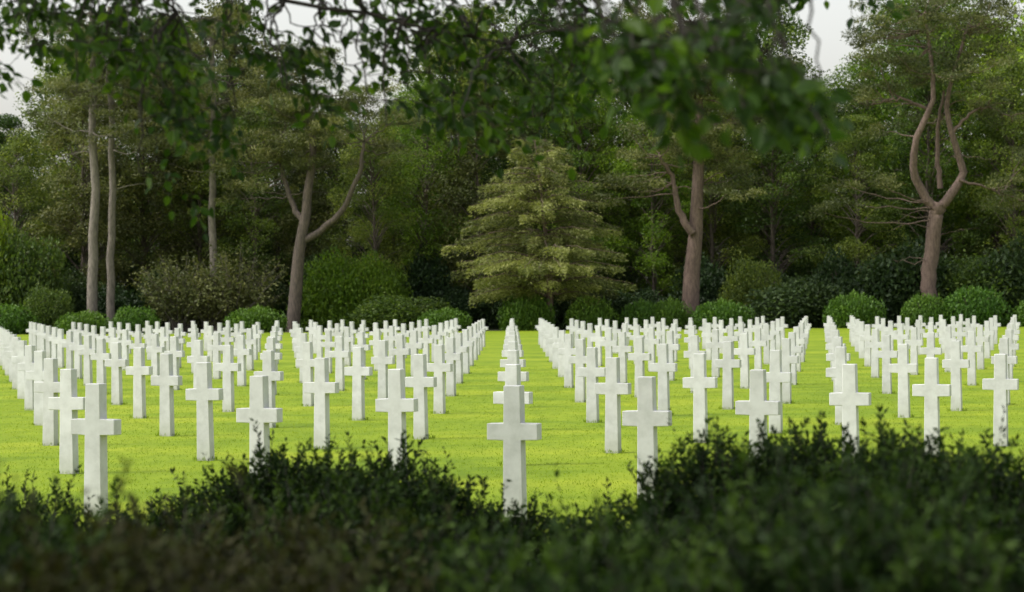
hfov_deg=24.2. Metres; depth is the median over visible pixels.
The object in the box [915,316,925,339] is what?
headstone cross
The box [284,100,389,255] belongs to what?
deciduous tree
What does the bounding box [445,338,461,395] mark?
headstone cross
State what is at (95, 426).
headstone cross
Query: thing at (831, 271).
understorey shrub
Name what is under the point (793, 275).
understorey shrub
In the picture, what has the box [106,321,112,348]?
headstone cross
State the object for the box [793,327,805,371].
headstone cross
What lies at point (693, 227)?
pine tree
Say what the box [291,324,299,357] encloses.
headstone cross
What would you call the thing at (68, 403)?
headstone cross
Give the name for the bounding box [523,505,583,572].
foreground shrub
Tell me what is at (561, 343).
headstone cross
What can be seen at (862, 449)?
foreground shrub
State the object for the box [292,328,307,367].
headstone cross
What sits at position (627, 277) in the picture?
understorey shrub
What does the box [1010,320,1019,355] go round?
headstone cross
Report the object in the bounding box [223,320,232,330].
headstone cross
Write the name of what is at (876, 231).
deciduous tree
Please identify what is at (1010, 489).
foreground shrub
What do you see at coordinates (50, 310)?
green shrub
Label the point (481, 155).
deciduous tree
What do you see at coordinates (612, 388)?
headstone cross
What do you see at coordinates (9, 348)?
headstone cross
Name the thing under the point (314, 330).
headstone cross
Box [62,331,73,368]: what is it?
headstone cross
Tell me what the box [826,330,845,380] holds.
headstone cross
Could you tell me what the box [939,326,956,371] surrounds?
headstone cross
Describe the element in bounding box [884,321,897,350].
headstone cross
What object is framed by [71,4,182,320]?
pine tree
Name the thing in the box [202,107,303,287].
deciduous tree
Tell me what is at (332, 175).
deciduous tree
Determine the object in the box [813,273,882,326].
wild shrub
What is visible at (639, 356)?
headstone cross
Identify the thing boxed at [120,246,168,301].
understorey shrub
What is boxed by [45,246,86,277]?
understorey shrub
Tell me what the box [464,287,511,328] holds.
understorey shrub
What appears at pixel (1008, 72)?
deciduous tree
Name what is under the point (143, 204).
deciduous tree
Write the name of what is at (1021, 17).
maple tree
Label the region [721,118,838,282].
deciduous tree
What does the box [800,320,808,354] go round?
headstone cross
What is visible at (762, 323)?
headstone cross
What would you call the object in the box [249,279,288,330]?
understorey shrub
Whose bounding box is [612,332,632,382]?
headstone cross
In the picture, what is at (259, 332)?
headstone cross
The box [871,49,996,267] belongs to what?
deciduous tree
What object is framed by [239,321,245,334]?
headstone cross
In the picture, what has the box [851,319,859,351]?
headstone cross
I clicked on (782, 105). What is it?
overhanging tree
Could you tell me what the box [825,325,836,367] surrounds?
headstone cross
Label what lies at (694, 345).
headstone cross
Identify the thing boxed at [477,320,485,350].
headstone cross
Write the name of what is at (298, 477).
foreground shrub
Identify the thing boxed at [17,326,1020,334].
forest floor
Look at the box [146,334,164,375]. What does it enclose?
headstone cross
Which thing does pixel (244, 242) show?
deciduous tree
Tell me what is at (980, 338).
headstone cross
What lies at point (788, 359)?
headstone cross
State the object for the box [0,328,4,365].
headstone cross
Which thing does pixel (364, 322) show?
headstone cross
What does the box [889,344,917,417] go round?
headstone cross
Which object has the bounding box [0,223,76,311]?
wild shrub
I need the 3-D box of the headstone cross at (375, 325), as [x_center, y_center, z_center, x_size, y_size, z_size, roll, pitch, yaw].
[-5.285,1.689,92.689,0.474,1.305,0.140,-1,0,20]
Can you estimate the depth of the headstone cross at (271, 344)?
52.57 m
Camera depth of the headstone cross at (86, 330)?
96.69 m
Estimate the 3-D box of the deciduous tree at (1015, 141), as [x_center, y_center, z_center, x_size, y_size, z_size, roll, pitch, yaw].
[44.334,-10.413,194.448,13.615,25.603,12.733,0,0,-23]
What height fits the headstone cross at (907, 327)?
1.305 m
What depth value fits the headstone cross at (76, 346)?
65.50 m
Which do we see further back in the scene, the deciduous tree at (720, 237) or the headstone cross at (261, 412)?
the deciduous tree at (720, 237)
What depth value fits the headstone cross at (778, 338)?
95.15 m
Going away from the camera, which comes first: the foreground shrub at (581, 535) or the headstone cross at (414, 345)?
the foreground shrub at (581, 535)
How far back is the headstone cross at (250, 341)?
72.16 m
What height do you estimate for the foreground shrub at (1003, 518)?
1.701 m
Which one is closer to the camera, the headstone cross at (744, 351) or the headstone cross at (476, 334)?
the headstone cross at (744, 351)
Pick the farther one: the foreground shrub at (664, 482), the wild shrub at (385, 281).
the wild shrub at (385, 281)
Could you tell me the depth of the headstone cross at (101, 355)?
53.91 m
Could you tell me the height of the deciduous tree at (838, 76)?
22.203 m
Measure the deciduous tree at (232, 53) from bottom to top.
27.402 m
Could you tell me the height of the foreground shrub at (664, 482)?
1.626 m
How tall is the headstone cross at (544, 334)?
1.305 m
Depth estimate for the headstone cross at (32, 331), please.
106.10 m
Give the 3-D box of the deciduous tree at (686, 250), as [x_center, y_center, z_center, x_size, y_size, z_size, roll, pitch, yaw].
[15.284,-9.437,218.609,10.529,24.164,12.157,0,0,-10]
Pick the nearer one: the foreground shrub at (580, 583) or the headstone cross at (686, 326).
the foreground shrub at (580, 583)
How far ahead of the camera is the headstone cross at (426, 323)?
110.81 m
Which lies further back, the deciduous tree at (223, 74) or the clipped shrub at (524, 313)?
the deciduous tree at (223, 74)
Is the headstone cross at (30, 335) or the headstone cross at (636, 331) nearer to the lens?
the headstone cross at (636, 331)
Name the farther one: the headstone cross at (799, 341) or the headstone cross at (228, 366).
the headstone cross at (799, 341)
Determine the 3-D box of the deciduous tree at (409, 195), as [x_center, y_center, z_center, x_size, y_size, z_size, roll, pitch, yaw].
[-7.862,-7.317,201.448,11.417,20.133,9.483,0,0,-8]
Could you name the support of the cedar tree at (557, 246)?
on the forest floor
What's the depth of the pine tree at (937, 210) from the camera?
170.65 m
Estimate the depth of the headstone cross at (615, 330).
92.08 m
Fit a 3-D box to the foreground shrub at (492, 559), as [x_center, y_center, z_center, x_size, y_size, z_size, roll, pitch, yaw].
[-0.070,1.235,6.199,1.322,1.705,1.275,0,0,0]
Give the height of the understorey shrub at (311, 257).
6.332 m
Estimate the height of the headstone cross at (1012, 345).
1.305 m
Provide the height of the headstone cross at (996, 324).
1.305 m
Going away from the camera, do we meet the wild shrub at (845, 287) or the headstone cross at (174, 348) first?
the headstone cross at (174, 348)
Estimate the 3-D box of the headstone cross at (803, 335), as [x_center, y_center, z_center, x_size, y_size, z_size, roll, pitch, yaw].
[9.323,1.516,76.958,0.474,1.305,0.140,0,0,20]
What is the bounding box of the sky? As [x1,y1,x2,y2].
[0,0,1023,285]
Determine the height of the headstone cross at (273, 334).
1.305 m
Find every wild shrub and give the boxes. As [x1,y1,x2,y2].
[0,208,19,304]
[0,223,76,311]
[123,242,234,331]
[163,266,251,329]
[183,233,288,322]
[286,245,372,330]
[331,248,413,329]
[715,251,781,323]
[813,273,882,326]
[849,232,963,326]
[938,249,1022,324]
[967,227,1023,325]
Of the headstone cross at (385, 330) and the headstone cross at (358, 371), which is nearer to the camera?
the headstone cross at (358, 371)
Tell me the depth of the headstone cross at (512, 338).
53.41 m
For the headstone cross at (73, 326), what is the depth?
108.25 m
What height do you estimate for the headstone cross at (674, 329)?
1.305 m
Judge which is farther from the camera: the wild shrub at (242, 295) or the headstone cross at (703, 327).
the wild shrub at (242, 295)
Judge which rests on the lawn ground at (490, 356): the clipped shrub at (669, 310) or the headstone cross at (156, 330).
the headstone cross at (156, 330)
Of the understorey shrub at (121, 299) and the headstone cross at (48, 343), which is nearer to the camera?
the headstone cross at (48, 343)
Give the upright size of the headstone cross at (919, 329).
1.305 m
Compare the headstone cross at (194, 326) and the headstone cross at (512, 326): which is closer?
the headstone cross at (512, 326)
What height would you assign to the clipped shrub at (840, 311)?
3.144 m
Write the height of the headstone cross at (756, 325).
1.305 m
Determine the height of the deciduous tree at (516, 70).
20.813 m
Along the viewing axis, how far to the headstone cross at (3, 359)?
74.89 m
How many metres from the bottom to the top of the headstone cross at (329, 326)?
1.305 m
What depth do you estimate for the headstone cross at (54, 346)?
82.88 m
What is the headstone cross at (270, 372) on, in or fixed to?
on the lawn ground at (490, 356)
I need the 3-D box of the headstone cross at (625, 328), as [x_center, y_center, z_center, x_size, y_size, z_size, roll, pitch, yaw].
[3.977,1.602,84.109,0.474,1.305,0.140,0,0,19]
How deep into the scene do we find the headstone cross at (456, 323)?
113.01 m
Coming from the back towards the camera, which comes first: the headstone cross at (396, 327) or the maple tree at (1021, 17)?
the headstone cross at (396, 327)
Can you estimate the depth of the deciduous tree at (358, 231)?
177.96 m
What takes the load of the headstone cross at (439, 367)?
on the lawn ground at (490, 356)
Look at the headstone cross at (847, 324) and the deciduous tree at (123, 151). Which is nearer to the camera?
the headstone cross at (847, 324)
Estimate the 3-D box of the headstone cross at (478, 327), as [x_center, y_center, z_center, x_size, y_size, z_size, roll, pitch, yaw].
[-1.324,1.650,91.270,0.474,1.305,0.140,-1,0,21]
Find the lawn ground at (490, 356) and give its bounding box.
[0,327,1023,542]
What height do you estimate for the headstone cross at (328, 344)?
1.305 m
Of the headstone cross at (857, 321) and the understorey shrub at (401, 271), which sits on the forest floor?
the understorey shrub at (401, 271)
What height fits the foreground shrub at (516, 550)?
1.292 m
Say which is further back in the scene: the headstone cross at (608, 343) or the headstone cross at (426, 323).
the headstone cross at (426, 323)
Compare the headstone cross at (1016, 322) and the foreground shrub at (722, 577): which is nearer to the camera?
the foreground shrub at (722, 577)
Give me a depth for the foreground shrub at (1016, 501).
8.97 m
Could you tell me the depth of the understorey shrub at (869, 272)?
174.52 m
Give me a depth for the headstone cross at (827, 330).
89.42 m
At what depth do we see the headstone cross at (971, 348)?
55.10 m
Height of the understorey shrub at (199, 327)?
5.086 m
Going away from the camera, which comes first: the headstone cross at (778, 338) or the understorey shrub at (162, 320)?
the headstone cross at (778, 338)
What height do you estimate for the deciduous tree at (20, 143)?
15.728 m
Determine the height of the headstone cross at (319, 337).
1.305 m
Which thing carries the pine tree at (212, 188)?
on the forest floor
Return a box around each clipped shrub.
[0,303,44,333]
[52,309,112,333]
[112,305,160,332]
[223,304,287,332]
[414,306,472,330]
[495,291,555,330]
[565,295,618,329]
[618,298,657,329]
[650,296,692,328]
[690,297,755,328]
[821,288,886,327]
[900,292,954,326]
[940,285,1013,326]
[1012,300,1023,326]
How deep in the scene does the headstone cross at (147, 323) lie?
112.73 m
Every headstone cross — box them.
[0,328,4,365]
[0,330,8,369]
[0,332,11,374]
[4,334,16,380]
[7,337,20,388]
[11,341,26,398]
[18,345,34,409]
[26,322,32,344]
[26,351,45,424]
[29,323,36,350]
[34,324,41,350]
[34,358,59,445]
[37,325,45,350]
[42,326,51,357]
[48,327,57,357]
[48,369,84,473]
[53,329,65,367]
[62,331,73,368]
[68,322,76,341]
[69,333,83,378]
[71,383,120,515]
[74,323,83,344]
[78,335,96,383]
[81,324,90,335]
[88,325,99,348]
[91,338,110,383]
[96,327,109,339]
[105,342,128,404]
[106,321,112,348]
[106,328,119,352]
[116,322,121,347]
[117,329,132,369]
[126,323,133,353]
[126,347,152,417]
[130,332,146,348]
[132,324,143,336]
[142,321,149,342]
[143,326,152,359]
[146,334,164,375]
[151,354,181,435]
[153,322,159,346]
[159,327,169,353]
[164,336,184,389]
[165,322,172,350]
[174,328,184,367]
[178,324,186,350]
[186,362,222,460]
[187,330,197,372]
[187,340,209,387]
[188,321,198,331]
[188,324,200,336]
[201,322,208,350]
[203,326,212,361]
[208,333,222,378]
[214,323,224,353]
[215,345,240,411]
[221,327,234,344]
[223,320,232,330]
[231,324,242,355]
[233,335,251,385]
[236,376,282,479]
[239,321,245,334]
[246,328,257,370]
[252,325,261,359]
[254,351,283,427]
[255,322,263,351]
[260,338,281,394]
[265,331,282,370]
[268,326,281,363]
[274,323,282,352]
[289,321,296,350]
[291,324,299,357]
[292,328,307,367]
[294,333,306,382]
[296,342,314,405]
[304,358,338,448]
[306,320,312,341]
[309,322,317,352]
[313,325,324,357]
[320,330,335,372]
[324,321,334,331]
[329,336,350,390]
[332,323,343,350]
[340,320,344,331]
[344,327,354,365]
[344,347,372,419]
[349,322,357,351]
[352,332,370,379]
[356,324,368,357]
[358,320,368,343]
[369,323,381,354]
[369,329,380,370]
[371,340,394,398]
[375,369,417,473]
[381,321,388,350]
[384,326,395,356]
[390,335,410,376]
[393,320,400,346]
[397,324,409,357]
[405,354,436,438]
[406,322,413,342]
[406,330,423,376]
[414,320,422,348]
[418,327,433,362]
[422,319,431,329]
[427,345,452,413]
[429,325,441,361]
[437,323,447,344]
[444,321,452,351]
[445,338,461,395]
[449,320,457,337]
[454,318,460,332]
[455,333,468,383]
[462,329,473,373]
[467,326,477,365]
[472,324,481,359]
[475,322,483,354]
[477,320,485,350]
[481,319,487,346]
[487,385,541,523]
[493,364,532,403]
[498,350,528,381]
[500,342,525,366]
[502,335,523,356]
[503,331,521,349]
[504,328,520,343]
[505,325,519,339]
[506,323,518,335]
[535,318,542,344]
[537,319,544,347]
[539,321,547,351]
[542,322,550,355]
[545,324,554,361]
[548,327,558,368]
[553,330,565,376]
[558,334,575,387]
[566,318,574,346]
[568,339,585,401]
[571,320,579,347]
[576,321,586,354]
[578,347,605,422]
[583,323,594,346]
[591,326,604,365]
[594,357,630,452]
[595,318,604,331]
[600,328,617,367]
[601,319,612,333]
[612,321,621,352]
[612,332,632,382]
[618,323,631,357]
[622,376,671,499]
[625,318,631,344]
[628,337,650,396]
[629,325,644,363]
[630,318,640,347]
[640,320,648,351]
[644,327,659,370]
[649,317,656,326]
[649,344,676,410]
[655,322,665,355]
[661,318,668,343]
[666,331,679,380]
[670,319,681,343]
[671,324,680,360]
[683,353,717,442]
[684,321,696,350]
[684,326,700,368]
[684,335,705,392]
[685,318,695,328]
[699,319,706,348]
[702,323,711,359]
[706,329,722,377]
[711,317,718,328]
[715,341,740,408]
[719,320,727,352]
[723,325,738,358]
[726,318,736,329]
[734,322,747,357]
[734,333,755,388]
[735,316,745,327]
[735,369,780,457]
[744,320,754,347]
[749,328,766,369]
[752,317,762,328]
[759,316,767,340]
[761,324,774,363]
[766,350,791,432]
[770,321,779,349]
[776,319,783,349]
[780,317,787,344]
[782,338,798,403]
[788,332,802,384]
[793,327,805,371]
[799,323,808,361]
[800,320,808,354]
[802,318,810,348]
[804,316,811,343]
[824,320,832,352]
[825,322,839,352]
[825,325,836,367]
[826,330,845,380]
[826,337,850,392]
[826,347,846,424]
[829,364,870,453]
[846,315,853,341]
[848,317,854,345]
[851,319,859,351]
[855,321,864,357]
[860,324,871,366]
[865,329,881,377]
[872,316,880,341]
[875,335,897,393]
[877,318,887,349]
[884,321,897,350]
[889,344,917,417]
[893,324,908,343]
[894,316,904,343]
[903,318,913,348]
[905,327,922,374]
[912,358,950,457]
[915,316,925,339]
[916,320,924,354]
[920,332,941,357]
[923,322,938,337]
[925,317,936,328]
[936,315,942,338]
[937,319,945,352]
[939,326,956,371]
[942,341,969,410]
[947,316,956,338]
[952,322,966,358]
[956,314,965,326]
[961,331,981,385]
[963,318,974,344]
[970,316,979,344]
[975,325,988,368]
[982,354,1018,445]
[983,321,994,357]
[989,318,997,349]
[991,338,1017,403]
[993,315,1000,343]
[1002,324,1018,366]
[1005,330,1018,378]
[1009,315,1019,342]
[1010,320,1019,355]
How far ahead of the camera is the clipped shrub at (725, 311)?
166.61 m
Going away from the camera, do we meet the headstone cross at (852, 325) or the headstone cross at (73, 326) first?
the headstone cross at (852, 325)
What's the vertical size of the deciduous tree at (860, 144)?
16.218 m
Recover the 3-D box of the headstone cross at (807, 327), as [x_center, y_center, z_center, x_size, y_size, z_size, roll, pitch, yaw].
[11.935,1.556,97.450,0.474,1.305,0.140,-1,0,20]
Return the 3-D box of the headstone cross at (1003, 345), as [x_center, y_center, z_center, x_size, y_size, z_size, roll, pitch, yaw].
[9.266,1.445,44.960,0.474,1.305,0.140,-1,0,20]
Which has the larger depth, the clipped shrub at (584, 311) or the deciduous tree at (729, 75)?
the deciduous tree at (729, 75)
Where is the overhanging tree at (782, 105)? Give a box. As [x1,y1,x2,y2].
[0,0,912,241]
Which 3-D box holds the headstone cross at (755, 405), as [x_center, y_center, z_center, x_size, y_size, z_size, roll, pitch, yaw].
[2.663,1.449,25.829,0.474,1.305,0.140,0,0,18]
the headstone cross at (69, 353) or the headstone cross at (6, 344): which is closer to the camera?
the headstone cross at (6, 344)
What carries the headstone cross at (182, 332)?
on the lawn ground at (490, 356)
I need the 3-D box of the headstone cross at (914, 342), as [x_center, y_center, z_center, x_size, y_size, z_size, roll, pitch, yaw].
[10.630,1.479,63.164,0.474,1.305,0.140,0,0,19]
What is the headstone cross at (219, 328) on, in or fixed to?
on the lawn ground at (490, 356)
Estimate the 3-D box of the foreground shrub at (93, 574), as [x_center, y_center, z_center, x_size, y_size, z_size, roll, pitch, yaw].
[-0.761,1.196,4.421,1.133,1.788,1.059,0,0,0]
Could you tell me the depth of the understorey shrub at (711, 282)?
176.31 m
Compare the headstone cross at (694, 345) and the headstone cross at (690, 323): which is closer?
the headstone cross at (694, 345)
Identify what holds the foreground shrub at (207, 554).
on the lawn ground at (490, 356)
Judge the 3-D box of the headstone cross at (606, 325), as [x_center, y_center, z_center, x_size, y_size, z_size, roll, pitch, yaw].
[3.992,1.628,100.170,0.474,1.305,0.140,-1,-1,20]
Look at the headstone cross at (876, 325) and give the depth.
104.08 m
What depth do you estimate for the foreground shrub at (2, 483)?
10.21 m
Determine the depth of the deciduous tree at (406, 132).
181.05 m
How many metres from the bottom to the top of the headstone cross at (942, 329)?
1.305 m
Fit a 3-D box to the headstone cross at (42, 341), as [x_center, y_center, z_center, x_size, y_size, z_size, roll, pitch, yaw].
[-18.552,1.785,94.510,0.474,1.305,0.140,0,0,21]
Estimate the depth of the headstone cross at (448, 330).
97.03 m
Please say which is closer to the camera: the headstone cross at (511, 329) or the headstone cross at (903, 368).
the headstone cross at (903, 368)
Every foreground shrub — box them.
[0,456,253,591]
[0,459,150,591]
[0,464,178,561]
[0,474,188,590]
[0,480,68,551]
[0,499,89,574]
[29,471,265,586]
[59,503,191,540]
[63,486,345,591]
[65,471,248,558]
[107,452,442,591]
[142,485,454,591]
[170,418,382,571]
[224,453,482,589]
[252,429,496,578]
[324,449,640,591]
[359,544,538,591]
[371,446,544,567]
[419,524,574,588]
[453,486,740,591]
[468,489,591,566]
[490,460,688,591]
[523,459,678,591]
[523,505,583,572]
[552,533,712,591]
[598,408,803,563]
[598,428,863,589]
[619,432,955,591]
[684,444,1019,591]
[689,410,870,539]
[785,403,1000,518]
[801,420,1023,589]
[840,404,1023,558]
[876,483,1023,591]
[934,444,1023,578]
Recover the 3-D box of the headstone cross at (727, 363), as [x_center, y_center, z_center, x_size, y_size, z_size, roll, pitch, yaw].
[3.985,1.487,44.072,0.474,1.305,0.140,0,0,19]
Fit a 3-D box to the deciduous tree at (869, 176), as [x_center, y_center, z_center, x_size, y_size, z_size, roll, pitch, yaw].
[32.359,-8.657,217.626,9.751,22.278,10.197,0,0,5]
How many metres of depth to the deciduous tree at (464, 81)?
190.44 m
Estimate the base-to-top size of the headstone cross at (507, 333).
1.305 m
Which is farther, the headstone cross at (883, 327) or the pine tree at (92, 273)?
the pine tree at (92, 273)
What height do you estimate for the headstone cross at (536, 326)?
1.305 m
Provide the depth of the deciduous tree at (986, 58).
187.56 m
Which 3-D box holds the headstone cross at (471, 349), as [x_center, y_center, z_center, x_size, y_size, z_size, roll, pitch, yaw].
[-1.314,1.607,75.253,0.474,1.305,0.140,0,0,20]
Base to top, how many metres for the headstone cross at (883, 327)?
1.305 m
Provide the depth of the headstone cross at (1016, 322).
107.07 m
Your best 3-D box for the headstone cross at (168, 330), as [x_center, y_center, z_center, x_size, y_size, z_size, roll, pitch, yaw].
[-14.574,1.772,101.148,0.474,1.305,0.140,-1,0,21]
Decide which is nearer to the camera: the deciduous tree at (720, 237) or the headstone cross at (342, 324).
the headstone cross at (342, 324)
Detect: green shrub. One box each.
[18,283,74,333]
[342,292,451,330]
[743,273,847,327]
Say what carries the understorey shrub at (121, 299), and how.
on the forest floor
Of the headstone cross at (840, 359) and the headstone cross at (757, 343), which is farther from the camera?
the headstone cross at (757, 343)
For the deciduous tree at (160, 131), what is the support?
on the forest floor
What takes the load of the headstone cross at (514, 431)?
on the lawn ground at (490, 356)
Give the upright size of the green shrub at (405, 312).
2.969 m
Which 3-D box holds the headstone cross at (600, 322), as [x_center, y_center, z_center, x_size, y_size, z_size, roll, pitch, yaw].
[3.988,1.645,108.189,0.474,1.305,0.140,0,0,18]
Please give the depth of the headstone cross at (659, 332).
86.31 m
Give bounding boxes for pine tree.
[8,7,140,312]
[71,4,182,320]
[122,2,275,331]
[197,38,426,331]
[578,0,778,323]
[795,0,1023,302]
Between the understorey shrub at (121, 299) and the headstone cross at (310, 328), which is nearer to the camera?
the headstone cross at (310, 328)
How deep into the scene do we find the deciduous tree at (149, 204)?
218.90 m
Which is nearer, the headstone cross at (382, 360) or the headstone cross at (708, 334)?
the headstone cross at (382, 360)
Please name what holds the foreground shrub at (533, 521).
on the lawn ground at (490, 356)
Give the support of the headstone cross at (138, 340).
on the lawn ground at (490, 356)
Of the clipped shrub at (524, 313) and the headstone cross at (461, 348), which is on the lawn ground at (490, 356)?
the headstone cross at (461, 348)
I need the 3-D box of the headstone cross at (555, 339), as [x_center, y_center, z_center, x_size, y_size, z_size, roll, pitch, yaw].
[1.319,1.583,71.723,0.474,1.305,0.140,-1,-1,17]
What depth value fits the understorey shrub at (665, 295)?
182.93 m
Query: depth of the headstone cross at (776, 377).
36.00 m
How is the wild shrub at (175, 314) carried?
on the forest floor
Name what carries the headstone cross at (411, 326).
on the lawn ground at (490, 356)
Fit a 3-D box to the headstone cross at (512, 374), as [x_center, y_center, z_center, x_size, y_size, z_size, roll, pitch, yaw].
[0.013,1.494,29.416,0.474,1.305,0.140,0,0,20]
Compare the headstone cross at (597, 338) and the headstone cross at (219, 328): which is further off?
the headstone cross at (219, 328)
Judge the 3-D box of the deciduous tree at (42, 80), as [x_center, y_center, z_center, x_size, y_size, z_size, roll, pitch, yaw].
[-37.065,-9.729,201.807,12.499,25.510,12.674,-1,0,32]
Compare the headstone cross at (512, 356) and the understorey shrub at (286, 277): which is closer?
the headstone cross at (512, 356)
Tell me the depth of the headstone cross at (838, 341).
48.47 m
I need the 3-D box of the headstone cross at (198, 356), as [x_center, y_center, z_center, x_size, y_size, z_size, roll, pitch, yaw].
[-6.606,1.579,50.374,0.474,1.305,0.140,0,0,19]
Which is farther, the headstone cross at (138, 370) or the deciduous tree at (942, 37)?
the deciduous tree at (942, 37)
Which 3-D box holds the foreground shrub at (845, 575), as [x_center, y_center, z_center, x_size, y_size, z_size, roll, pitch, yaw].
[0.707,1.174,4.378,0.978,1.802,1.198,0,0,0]
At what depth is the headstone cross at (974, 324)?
102.69 m
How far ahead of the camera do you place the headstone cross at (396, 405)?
27.18 m
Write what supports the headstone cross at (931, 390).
on the lawn ground at (490, 356)
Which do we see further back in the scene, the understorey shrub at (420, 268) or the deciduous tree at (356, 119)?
the deciduous tree at (356, 119)
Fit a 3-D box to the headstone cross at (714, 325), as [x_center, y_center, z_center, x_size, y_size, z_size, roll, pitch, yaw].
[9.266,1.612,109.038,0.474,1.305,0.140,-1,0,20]
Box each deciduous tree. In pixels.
[0,113,56,262]
[0,128,36,253]
[0,128,68,268]
[0,189,12,236]
[8,35,153,278]
[10,77,150,291]
[14,119,87,269]
[16,194,77,263]
[28,38,160,286]
[59,54,208,286]
[96,12,253,276]
[100,16,245,273]
[114,109,203,265]
[139,109,267,287]
[147,0,293,285]
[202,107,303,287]
[215,55,286,279]
[217,60,330,282]
[217,78,343,282]
[257,132,349,292]
[271,110,396,270]
[278,133,349,274]
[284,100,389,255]
[315,115,418,289]
[325,182,371,248]
[350,132,450,257]
[352,103,439,267]
[352,199,405,247]
[362,7,535,286]
[364,91,474,282]
[370,74,483,297]
[406,3,546,286]
[414,88,537,306]
[440,52,534,276]
[441,1,618,276]
[467,60,588,271]
[502,48,636,273]
[505,54,610,244]
[519,71,647,291]
[525,15,648,280]
[567,8,692,293]
[590,13,728,294]
[595,105,708,295]
[618,193,672,287]
[620,29,758,272]
[628,92,730,283]
[636,166,722,289]
[662,97,768,272]
[668,55,807,272]
[687,0,849,283]
[706,170,760,262]
[714,53,852,274]
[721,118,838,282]
[752,85,874,274]
[762,78,879,275]
[803,52,926,259]
[803,114,919,267]
[825,82,900,256]
[839,0,977,260]
[848,0,1016,269]
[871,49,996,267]
[872,19,1023,266]
[874,26,989,272]
[895,10,1023,273]
[947,49,1023,260]
[958,37,1023,252]
[964,6,1023,244]
[983,36,1023,222]
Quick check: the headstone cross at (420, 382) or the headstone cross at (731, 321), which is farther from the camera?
the headstone cross at (731, 321)
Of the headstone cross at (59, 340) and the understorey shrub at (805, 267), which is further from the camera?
the understorey shrub at (805, 267)
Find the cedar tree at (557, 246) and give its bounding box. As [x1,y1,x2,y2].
[440,138,636,321]
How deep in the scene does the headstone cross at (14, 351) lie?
57.49 m
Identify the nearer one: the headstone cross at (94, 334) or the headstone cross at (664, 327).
the headstone cross at (94, 334)
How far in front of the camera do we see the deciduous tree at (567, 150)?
204.05 m
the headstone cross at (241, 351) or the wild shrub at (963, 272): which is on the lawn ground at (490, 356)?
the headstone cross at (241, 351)
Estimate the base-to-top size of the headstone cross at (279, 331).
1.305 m
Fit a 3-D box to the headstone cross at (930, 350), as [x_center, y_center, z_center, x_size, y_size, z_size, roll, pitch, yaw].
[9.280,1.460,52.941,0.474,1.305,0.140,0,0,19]
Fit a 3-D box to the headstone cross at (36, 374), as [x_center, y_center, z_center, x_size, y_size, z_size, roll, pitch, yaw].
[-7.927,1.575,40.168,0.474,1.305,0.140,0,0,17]
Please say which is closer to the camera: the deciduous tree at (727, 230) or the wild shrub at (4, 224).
the wild shrub at (4, 224)
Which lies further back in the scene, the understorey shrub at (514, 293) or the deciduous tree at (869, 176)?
the deciduous tree at (869, 176)
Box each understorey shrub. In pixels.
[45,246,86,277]
[57,266,106,313]
[82,282,145,330]
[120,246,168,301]
[132,266,176,329]
[171,266,194,330]
[175,269,222,331]
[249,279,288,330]
[274,270,290,302]
[287,252,322,326]
[345,242,371,270]
[389,265,409,287]
[398,239,452,321]
[400,255,412,273]
[433,284,478,326]
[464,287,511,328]
[466,274,498,293]
[500,271,531,302]
[527,252,600,328]
[589,279,632,327]
[599,262,640,300]
[620,286,670,314]
[659,262,682,300]
[667,252,728,307]
[718,258,757,280]
[766,270,808,290]
[781,267,808,284]
[788,244,841,280]
[807,246,866,293]
[853,254,895,310]
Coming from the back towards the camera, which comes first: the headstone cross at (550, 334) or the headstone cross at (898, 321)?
the headstone cross at (898, 321)
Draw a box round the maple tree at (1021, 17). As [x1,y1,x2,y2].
[1010,0,1023,61]
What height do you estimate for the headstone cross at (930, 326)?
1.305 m
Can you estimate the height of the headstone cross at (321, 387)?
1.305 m
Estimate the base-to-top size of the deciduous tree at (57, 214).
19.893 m
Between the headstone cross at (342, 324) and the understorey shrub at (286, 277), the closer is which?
the headstone cross at (342, 324)
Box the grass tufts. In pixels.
[1,360,1017,521]
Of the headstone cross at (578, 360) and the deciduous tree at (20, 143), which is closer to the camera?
the headstone cross at (578, 360)
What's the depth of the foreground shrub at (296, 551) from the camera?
6.24 m
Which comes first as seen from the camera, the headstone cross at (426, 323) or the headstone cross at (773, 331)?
the headstone cross at (773, 331)
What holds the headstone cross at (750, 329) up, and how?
on the lawn ground at (490, 356)
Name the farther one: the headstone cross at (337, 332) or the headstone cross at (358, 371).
the headstone cross at (337, 332)
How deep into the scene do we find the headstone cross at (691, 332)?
70.31 m
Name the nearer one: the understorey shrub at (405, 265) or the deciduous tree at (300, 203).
the understorey shrub at (405, 265)
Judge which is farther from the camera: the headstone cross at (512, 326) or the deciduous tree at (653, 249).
the deciduous tree at (653, 249)
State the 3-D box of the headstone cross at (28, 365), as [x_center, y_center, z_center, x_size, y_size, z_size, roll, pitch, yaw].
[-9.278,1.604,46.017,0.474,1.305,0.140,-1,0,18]
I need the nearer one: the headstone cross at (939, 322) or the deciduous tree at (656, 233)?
the headstone cross at (939, 322)
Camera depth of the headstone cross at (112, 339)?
79.31 m
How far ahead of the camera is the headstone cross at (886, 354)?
50.67 m
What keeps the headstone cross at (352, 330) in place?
on the lawn ground at (490, 356)
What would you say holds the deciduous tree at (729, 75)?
on the forest floor
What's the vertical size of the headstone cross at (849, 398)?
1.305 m

